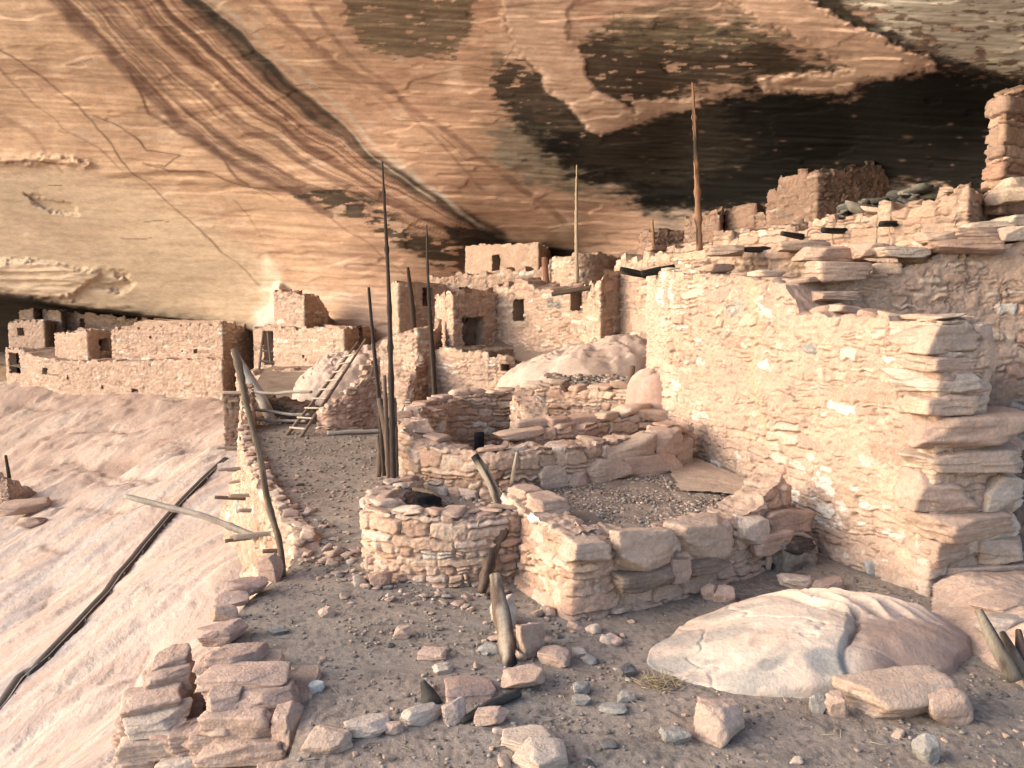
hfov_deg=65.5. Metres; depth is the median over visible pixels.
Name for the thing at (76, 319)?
recess wall
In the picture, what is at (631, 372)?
log
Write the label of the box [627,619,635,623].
stone
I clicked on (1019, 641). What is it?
splintered post
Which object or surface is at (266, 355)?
doorway
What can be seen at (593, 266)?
curved wall
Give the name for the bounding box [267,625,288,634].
rock
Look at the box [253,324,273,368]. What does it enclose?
doorway wall
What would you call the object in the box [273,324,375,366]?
stone house
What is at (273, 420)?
rail pole
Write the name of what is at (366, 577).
stone
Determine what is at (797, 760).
stone
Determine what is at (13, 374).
stone house
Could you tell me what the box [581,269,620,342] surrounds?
house wall
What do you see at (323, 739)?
rock
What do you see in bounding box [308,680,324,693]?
rock
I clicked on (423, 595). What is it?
stone
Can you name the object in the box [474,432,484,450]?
charred post
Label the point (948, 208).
parapet wall
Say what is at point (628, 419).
bench wall
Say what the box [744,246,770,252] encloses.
charred beam
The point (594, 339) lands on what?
wall
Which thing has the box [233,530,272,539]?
stub beam
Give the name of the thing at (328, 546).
stone
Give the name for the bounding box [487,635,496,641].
stone
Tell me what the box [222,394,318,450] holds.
pit wall
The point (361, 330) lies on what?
doorway
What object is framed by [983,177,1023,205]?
rock
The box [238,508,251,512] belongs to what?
stub beam
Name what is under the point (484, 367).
terrace wall
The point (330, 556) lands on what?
stone
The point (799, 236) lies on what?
charred beam
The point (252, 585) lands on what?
rock
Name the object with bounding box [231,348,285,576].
leaning pole
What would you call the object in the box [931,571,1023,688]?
boulder
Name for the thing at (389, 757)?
stone
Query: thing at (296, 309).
tower wall
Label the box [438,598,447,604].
stone
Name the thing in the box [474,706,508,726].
rock
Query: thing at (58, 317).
stone house
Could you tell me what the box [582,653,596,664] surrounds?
stone
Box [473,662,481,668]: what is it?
stone
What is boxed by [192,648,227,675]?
rock
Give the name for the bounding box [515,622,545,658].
rock
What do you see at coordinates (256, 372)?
wall
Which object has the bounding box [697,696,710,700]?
stone
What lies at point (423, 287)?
window
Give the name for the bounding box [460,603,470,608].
stone
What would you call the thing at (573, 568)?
enclosure wall
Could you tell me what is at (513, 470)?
wooden post
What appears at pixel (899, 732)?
stone
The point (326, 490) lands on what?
gravel
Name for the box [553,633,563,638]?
stone
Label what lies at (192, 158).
cliff
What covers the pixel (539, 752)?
rock
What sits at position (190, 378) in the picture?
terrace wall
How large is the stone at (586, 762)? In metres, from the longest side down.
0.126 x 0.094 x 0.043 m
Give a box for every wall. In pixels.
[20,347,235,399]
[65,310,153,331]
[219,383,320,599]
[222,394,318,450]
[235,367,307,390]
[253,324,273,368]
[273,289,333,337]
[315,356,381,433]
[359,474,522,587]
[376,326,435,416]
[391,280,447,333]
[397,404,696,498]
[404,318,442,404]
[405,379,628,449]
[412,265,549,305]
[435,345,522,393]
[493,403,667,450]
[496,277,584,351]
[499,473,815,620]
[509,395,554,440]
[548,251,620,287]
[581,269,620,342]
[589,333,638,342]
[614,182,994,334]
[637,228,684,254]
[645,264,994,596]
[683,207,724,242]
[691,246,882,277]
[723,203,766,231]
[765,161,890,228]
[798,241,1023,533]
[981,85,1023,218]
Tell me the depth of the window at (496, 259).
25.08 m
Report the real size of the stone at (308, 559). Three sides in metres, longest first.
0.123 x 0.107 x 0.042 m
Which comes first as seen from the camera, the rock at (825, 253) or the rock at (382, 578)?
the rock at (382, 578)
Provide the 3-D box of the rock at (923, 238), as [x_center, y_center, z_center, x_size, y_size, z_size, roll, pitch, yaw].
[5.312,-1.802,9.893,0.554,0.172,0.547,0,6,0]
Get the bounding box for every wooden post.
[4,455,10,477]
[471,454,502,503]
[477,528,508,593]
[489,573,516,666]
[510,452,517,483]
[542,257,549,283]
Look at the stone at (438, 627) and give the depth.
6.92 m
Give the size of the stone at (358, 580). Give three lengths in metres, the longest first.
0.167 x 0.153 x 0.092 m
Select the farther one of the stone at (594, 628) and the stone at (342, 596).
the stone at (342, 596)
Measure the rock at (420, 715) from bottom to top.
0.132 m
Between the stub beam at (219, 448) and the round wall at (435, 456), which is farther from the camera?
the stub beam at (219, 448)
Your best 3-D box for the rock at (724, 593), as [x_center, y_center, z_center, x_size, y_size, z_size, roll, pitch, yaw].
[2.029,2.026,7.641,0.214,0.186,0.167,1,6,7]
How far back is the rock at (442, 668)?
6.10 m
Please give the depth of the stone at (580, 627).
6.97 m
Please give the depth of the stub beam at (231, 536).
11.02 m
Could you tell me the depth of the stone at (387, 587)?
7.92 m
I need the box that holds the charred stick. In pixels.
[461,689,521,723]
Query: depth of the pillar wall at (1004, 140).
11.03 m
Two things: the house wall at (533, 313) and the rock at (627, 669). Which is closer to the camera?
the rock at (627, 669)
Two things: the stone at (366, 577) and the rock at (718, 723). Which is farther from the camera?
the stone at (366, 577)
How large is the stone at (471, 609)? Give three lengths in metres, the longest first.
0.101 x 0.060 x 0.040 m
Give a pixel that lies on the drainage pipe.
(74, 627)
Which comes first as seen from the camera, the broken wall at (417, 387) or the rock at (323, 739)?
the rock at (323, 739)
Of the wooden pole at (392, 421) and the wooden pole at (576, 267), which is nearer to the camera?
the wooden pole at (392, 421)
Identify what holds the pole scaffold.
on the soil bank
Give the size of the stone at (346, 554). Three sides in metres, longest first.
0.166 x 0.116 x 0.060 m
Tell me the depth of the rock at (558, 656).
6.26 m
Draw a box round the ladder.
[285,338,366,437]
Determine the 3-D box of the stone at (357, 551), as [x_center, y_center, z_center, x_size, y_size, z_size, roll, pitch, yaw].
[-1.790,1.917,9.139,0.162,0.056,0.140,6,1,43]
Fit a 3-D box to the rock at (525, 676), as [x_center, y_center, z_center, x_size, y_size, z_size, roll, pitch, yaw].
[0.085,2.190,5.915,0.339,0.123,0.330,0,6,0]
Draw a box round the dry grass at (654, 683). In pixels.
[625,665,697,695]
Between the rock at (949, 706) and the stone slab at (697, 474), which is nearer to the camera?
the rock at (949, 706)
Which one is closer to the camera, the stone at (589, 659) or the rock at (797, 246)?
the stone at (589, 659)
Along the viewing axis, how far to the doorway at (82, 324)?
43.90 m
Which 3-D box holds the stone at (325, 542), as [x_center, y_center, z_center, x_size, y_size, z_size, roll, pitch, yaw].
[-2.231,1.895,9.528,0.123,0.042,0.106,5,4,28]
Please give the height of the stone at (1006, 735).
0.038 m
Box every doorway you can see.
[8,352,20,373]
[79,318,85,327]
[264,330,273,365]
[355,326,362,344]
[461,316,483,345]
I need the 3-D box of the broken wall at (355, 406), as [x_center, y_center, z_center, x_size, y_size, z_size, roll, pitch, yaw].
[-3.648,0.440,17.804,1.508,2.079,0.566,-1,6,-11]
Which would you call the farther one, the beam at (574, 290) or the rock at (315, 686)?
the beam at (574, 290)
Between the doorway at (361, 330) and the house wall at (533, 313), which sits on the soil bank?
the house wall at (533, 313)
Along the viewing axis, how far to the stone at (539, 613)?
7.26 m
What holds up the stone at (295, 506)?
on the soil ground at (322, 634)
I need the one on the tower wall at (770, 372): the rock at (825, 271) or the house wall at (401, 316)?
the rock at (825, 271)
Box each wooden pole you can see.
[367,287,385,475]
[376,435,381,476]
[381,161,395,477]
[383,375,389,478]
[395,398,398,476]
[406,267,416,329]
[426,225,436,394]
[574,165,578,283]
[651,219,655,245]
[691,82,702,250]
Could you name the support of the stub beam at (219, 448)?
attached to the retaining wall at (300, 535)
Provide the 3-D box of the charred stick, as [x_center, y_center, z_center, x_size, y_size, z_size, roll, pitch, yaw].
[-0.152,2.231,5.539,0.533,0.077,0.082,-5,7,-41]
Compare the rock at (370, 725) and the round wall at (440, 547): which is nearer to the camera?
the rock at (370, 725)
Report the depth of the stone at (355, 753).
4.99 m
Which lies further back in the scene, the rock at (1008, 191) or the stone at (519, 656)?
the rock at (1008, 191)
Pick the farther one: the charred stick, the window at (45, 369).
the window at (45, 369)
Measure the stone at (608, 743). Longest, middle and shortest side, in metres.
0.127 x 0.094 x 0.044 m
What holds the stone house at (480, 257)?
on the soil bank
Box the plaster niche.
[765,532,817,572]
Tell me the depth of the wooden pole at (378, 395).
9.79 m
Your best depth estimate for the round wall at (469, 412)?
13.38 m
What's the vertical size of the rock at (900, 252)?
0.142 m
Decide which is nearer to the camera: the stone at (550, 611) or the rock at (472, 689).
the rock at (472, 689)
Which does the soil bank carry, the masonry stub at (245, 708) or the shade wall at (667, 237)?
the shade wall at (667, 237)
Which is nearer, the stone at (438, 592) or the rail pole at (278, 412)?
the stone at (438, 592)
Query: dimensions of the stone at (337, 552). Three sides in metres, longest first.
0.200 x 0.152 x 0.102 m
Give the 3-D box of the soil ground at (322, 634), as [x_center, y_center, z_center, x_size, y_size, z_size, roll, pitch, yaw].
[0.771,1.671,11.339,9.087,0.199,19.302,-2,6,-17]
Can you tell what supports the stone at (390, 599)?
on the soil ground at (322, 634)
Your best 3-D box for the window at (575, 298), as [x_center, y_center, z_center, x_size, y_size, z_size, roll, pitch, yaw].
[1.642,-1.996,18.884,0.553,0.547,0.561,0,6,0]
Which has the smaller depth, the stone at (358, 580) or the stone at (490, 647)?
the stone at (490, 647)
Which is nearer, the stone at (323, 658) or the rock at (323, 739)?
the rock at (323, 739)
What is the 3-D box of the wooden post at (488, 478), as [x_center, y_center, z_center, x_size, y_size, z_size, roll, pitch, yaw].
[-0.233,1.143,8.913,0.136,0.682,0.561,-5,8,-44]
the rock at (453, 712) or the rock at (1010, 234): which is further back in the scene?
the rock at (1010, 234)
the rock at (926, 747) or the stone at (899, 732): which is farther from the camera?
the stone at (899, 732)
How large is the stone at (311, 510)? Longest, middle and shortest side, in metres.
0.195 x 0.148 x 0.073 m
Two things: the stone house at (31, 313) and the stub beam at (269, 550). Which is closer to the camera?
the stub beam at (269, 550)
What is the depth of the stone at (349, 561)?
8.79 m
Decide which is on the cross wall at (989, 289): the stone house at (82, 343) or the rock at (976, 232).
the rock at (976, 232)
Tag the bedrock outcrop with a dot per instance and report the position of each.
(618, 355)
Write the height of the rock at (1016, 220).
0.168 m
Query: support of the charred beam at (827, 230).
on the parapet wall at (948, 208)
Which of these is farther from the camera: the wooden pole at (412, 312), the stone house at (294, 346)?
the stone house at (294, 346)
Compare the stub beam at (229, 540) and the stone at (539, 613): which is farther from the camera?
the stub beam at (229, 540)
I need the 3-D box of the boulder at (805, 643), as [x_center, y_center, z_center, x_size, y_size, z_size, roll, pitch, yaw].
[2.422,2.068,6.542,2.875,0.523,1.797,0,6,0]
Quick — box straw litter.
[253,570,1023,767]
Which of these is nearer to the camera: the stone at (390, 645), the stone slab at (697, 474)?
the stone at (390, 645)
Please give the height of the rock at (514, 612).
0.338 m
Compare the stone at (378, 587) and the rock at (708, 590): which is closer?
the rock at (708, 590)
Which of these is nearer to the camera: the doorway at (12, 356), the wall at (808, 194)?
the wall at (808, 194)
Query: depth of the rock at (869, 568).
8.15 m
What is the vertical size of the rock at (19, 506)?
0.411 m
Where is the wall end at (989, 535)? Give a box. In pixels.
[881,325,1023,593]
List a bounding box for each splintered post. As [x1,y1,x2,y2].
[975,609,1021,682]
[999,631,1023,677]
[1015,629,1023,659]
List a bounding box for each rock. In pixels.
[0,497,51,516]
[14,517,47,527]
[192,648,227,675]
[196,617,248,646]
[209,604,237,621]
[214,590,249,606]
[223,576,268,595]
[257,553,283,581]
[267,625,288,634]
[301,725,352,753]
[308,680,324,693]
[318,606,335,617]
[343,713,390,738]
[365,553,372,572]
[368,570,392,587]
[385,721,403,734]
[392,625,411,638]
[399,702,441,726]
[417,645,446,660]
[432,662,453,674]
[441,696,465,725]
[444,676,496,704]
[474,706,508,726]
[490,594,518,624]
[500,664,545,688]
[500,724,555,751]
[510,736,567,767]
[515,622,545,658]
[537,645,570,667]
[571,693,591,705]
[572,647,586,658]
[572,681,590,694]
[598,702,627,714]
[617,662,636,676]
[617,689,637,702]
[658,725,691,744]
[693,698,744,748]
[700,583,716,600]
[706,245,744,256]
[713,584,735,601]
[776,240,830,252]
[776,573,814,589]
[791,246,854,261]
[804,261,873,281]
[808,693,826,713]
[811,290,860,301]
[811,576,844,589]
[824,690,848,717]
[831,665,957,718]
[847,242,890,258]
[863,560,875,575]
[873,246,930,258]
[910,231,957,245]
[911,732,940,764]
[923,239,1006,254]
[927,688,973,724]
[947,227,1000,239]
[959,221,1018,227]
[968,589,1023,612]
[973,613,1023,634]
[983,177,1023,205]
[990,214,1023,225]
[997,226,1023,243]
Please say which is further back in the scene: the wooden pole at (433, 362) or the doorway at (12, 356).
the doorway at (12, 356)
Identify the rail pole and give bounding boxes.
[222,390,312,394]
[254,407,310,415]
[255,417,306,422]
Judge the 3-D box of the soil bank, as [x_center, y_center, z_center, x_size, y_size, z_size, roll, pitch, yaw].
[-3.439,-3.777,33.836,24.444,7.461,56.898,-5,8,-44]
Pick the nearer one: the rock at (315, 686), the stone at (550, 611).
the rock at (315, 686)
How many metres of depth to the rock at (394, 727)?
5.24 m
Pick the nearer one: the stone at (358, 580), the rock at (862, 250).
the stone at (358, 580)
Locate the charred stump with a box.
[420,680,442,703]
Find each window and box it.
[17,327,23,335]
[42,367,47,374]
[98,337,108,350]
[423,287,432,305]
[492,254,500,270]
[513,299,524,321]
[570,292,582,310]
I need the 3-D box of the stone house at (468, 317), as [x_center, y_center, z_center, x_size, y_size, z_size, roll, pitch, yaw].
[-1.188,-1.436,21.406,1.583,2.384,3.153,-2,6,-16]
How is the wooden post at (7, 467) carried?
on the ruin stub at (10, 489)
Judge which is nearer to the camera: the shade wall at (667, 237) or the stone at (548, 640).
the stone at (548, 640)
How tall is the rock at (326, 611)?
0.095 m
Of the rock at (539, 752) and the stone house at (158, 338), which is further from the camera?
the stone house at (158, 338)
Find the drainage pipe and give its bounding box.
[0,457,227,708]
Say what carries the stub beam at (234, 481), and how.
attached to the retaining wall at (300, 535)
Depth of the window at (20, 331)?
42.34 m
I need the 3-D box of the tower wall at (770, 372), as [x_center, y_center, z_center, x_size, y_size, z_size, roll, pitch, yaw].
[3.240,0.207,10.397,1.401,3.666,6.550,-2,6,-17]
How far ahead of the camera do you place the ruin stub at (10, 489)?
24.21 m
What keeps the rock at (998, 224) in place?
on the rock at (976, 232)
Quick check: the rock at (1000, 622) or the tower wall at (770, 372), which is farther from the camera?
the tower wall at (770, 372)
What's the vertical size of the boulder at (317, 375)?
1.884 m
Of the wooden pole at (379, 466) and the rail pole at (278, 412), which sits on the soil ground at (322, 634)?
the wooden pole at (379, 466)
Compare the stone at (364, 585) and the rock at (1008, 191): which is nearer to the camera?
the stone at (364, 585)
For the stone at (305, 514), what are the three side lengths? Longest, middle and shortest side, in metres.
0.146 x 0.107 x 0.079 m
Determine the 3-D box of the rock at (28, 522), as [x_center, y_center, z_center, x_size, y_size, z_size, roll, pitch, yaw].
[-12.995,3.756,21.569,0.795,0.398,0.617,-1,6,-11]
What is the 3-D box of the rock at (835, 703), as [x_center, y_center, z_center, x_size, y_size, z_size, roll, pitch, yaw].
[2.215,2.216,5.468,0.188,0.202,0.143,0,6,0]
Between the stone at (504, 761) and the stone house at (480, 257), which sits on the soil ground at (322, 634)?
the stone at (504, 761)
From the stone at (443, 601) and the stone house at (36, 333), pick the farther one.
the stone house at (36, 333)
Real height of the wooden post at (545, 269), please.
0.772 m
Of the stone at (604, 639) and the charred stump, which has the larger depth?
the stone at (604, 639)
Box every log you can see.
[231,353,277,424]
[327,429,378,435]
[627,365,635,381]
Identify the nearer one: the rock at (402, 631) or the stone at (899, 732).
the stone at (899, 732)
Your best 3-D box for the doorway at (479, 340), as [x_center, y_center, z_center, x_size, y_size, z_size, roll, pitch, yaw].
[-1.117,-1.358,20.261,0.900,0.822,0.380,-5,7,-40]
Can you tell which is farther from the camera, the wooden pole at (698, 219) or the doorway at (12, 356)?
the doorway at (12, 356)
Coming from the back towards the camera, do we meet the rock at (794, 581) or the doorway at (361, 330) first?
the doorway at (361, 330)
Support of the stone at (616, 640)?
on the soil ground at (322, 634)
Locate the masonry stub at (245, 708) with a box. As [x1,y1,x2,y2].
[109,642,320,767]
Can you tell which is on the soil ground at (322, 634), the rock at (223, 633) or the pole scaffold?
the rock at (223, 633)
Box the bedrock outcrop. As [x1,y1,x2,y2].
[494,334,646,389]
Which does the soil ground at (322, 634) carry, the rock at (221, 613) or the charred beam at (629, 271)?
the rock at (221, 613)
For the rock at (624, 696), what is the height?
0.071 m
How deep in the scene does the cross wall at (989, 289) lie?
9.60 m
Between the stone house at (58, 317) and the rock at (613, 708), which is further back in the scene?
the stone house at (58, 317)
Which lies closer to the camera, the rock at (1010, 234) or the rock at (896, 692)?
the rock at (896, 692)
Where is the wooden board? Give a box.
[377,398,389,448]
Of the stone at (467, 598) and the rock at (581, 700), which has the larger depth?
the stone at (467, 598)
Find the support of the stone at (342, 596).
on the soil ground at (322, 634)
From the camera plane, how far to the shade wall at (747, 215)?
16.86 m
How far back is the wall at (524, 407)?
12.11 m
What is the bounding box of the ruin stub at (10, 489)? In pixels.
[0,472,36,503]
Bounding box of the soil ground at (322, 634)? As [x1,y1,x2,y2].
[220,424,1023,767]
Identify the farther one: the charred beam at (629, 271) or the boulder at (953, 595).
the charred beam at (629, 271)
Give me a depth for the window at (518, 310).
20.38 m
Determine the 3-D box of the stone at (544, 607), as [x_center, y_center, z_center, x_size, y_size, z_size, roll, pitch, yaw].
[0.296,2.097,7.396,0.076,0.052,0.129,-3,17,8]
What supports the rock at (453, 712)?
on the soil ground at (322, 634)
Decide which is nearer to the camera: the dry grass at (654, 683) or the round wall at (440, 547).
the dry grass at (654, 683)
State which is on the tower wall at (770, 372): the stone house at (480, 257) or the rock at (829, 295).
the rock at (829, 295)
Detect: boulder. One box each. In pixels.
[292,344,377,404]
[625,368,663,408]
[647,587,971,698]
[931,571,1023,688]
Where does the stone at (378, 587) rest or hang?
on the soil ground at (322, 634)
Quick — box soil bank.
[0,249,646,405]
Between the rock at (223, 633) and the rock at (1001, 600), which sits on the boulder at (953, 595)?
the rock at (1001, 600)
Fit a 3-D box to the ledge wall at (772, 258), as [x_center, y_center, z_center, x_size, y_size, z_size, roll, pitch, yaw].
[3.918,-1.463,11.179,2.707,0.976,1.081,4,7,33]
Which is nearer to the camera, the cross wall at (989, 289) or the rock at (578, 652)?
the rock at (578, 652)
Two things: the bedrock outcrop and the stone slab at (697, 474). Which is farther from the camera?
the bedrock outcrop
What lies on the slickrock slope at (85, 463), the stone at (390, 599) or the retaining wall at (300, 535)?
the retaining wall at (300, 535)
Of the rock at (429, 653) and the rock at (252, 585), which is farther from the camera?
the rock at (252, 585)
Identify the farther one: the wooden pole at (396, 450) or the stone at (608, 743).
the wooden pole at (396, 450)
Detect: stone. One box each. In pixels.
[291,503,299,509]
[300,511,310,516]
[304,507,316,513]
[304,558,314,561]
[319,656,326,660]
[320,540,330,544]
[321,542,332,550]
[322,554,334,557]
[324,549,344,556]
[325,560,338,566]
[339,592,350,599]
[340,551,354,557]
[346,559,354,563]
[349,548,361,554]
[352,751,358,756]
[353,575,365,586]
[360,584,371,587]
[363,573,369,581]
[370,585,380,589]
[382,754,396,760]
[383,585,393,589]
[384,595,394,601]
[386,642,394,647]
[419,593,429,597]
[434,591,447,595]
[435,626,442,629]
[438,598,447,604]
[441,594,451,597]
[451,600,465,606]
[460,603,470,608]
[463,595,472,600]
[466,607,475,610]
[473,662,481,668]
[477,642,498,654]
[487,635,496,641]
[492,727,503,734]
[498,754,511,767]
[515,649,526,660]
[531,609,543,616]
[540,605,547,613]
[544,636,552,645]
[546,606,555,616]
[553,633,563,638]
[567,620,579,628]
[574,625,584,630]
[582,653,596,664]
[582,758,594,767]
[585,623,600,633]
[599,634,613,644]
[599,738,618,748]
[605,633,623,646]
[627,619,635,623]
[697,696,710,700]
[789,756,803,764]
[891,727,904,738]
[1002,733,1010,737]
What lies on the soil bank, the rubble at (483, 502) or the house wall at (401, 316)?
the house wall at (401, 316)
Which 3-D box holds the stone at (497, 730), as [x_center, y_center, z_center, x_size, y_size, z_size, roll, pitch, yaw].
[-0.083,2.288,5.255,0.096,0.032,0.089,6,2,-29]
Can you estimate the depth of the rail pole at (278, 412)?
18.90 m
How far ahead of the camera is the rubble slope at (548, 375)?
14.21 m
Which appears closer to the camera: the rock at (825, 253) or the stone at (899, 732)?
the stone at (899, 732)
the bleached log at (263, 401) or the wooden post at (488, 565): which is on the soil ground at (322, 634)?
the wooden post at (488, 565)
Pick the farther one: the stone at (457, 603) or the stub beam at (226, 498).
the stub beam at (226, 498)
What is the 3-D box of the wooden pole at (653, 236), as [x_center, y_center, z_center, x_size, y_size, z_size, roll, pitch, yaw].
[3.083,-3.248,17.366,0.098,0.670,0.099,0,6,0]
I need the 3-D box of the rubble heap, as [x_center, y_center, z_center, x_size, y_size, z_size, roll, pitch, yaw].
[6.102,-2.872,12.933,2.225,0.754,1.777,0,6,0]
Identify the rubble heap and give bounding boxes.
[835,183,938,218]
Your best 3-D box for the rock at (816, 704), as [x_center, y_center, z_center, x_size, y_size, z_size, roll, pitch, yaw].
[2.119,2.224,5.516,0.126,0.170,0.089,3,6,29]
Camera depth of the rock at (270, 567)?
8.28 m
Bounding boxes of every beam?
[123,494,258,540]
[215,495,245,500]
[216,446,237,449]
[218,466,240,471]
[225,539,251,542]
[228,493,249,497]
[229,479,240,483]
[230,531,265,538]
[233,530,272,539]
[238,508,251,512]
[262,548,277,553]
[551,285,594,295]
[619,267,645,278]
[641,264,674,276]
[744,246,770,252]
[780,231,804,239]
[821,227,847,233]
[878,221,898,226]
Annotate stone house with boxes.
[5,346,25,383]
[8,319,54,359]
[18,308,42,328]
[42,309,66,332]
[54,327,112,360]
[111,318,253,376]
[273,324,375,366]
[435,286,498,346]
[465,242,551,273]
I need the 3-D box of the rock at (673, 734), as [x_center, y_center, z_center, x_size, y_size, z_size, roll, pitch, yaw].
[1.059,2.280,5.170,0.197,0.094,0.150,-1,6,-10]
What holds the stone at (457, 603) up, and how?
on the soil ground at (322, 634)
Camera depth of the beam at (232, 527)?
11.71 m
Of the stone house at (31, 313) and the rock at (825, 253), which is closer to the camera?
the rock at (825, 253)
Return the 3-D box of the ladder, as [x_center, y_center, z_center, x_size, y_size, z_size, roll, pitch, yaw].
[-4.274,0.007,18.857,0.507,2.059,3.711,1,6,15]
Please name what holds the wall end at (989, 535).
on the soil ground at (322, 634)
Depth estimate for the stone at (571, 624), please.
7.01 m
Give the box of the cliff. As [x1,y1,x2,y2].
[0,0,1023,381]
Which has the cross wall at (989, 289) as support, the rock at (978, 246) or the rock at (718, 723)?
the rock at (978, 246)
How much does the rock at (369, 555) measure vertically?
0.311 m
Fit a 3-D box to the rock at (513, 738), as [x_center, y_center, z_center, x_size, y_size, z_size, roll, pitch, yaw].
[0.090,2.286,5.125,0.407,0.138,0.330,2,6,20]
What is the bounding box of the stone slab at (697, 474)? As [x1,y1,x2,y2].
[670,458,746,493]
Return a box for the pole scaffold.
[258,331,274,370]
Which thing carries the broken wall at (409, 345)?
on the soil bank
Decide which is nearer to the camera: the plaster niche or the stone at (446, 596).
the stone at (446, 596)
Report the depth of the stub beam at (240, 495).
12.85 m
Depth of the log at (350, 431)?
17.46 m
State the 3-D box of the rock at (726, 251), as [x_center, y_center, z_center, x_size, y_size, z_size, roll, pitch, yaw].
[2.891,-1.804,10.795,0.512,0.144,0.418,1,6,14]
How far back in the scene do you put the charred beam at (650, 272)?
12.34 m
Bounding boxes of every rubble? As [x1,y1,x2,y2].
[415,493,492,507]
[553,373,627,386]
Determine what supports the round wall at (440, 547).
on the soil ground at (322, 634)
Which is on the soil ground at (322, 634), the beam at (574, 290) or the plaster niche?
the plaster niche
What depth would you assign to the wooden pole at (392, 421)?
9.37 m
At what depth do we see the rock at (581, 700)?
5.62 m
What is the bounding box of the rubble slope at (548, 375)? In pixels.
[544,372,612,389]
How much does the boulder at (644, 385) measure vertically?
0.749 m
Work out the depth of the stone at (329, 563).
8.71 m
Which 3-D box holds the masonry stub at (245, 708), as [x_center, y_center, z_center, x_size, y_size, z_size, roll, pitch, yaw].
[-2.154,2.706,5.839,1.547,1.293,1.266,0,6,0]
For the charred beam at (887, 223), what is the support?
on the parapet wall at (948, 208)
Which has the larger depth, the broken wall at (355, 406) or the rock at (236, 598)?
the broken wall at (355, 406)
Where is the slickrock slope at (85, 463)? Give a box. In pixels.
[0,377,244,767]
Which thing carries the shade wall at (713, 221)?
on the soil bank
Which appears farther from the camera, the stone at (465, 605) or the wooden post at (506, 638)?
the stone at (465, 605)
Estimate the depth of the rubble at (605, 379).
14.09 m
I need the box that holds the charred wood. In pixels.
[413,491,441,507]
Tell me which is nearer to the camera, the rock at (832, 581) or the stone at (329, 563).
the rock at (832, 581)
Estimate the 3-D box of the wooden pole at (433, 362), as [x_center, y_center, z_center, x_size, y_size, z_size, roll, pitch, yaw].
[-1.468,-1.165,14.487,0.110,3.434,0.403,-3,6,-29]
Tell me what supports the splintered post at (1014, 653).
on the boulder at (953, 595)
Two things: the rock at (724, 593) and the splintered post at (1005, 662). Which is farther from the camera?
the rock at (724, 593)
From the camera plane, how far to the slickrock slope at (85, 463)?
16.93 m
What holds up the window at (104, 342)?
in the stone house at (82, 343)
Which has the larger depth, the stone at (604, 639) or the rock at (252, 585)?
the rock at (252, 585)
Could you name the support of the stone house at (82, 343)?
on the soil bank
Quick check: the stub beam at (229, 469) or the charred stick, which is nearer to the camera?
the charred stick
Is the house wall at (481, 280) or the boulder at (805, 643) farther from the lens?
the house wall at (481, 280)
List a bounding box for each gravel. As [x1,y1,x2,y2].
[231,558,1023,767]
[257,429,381,580]
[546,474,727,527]

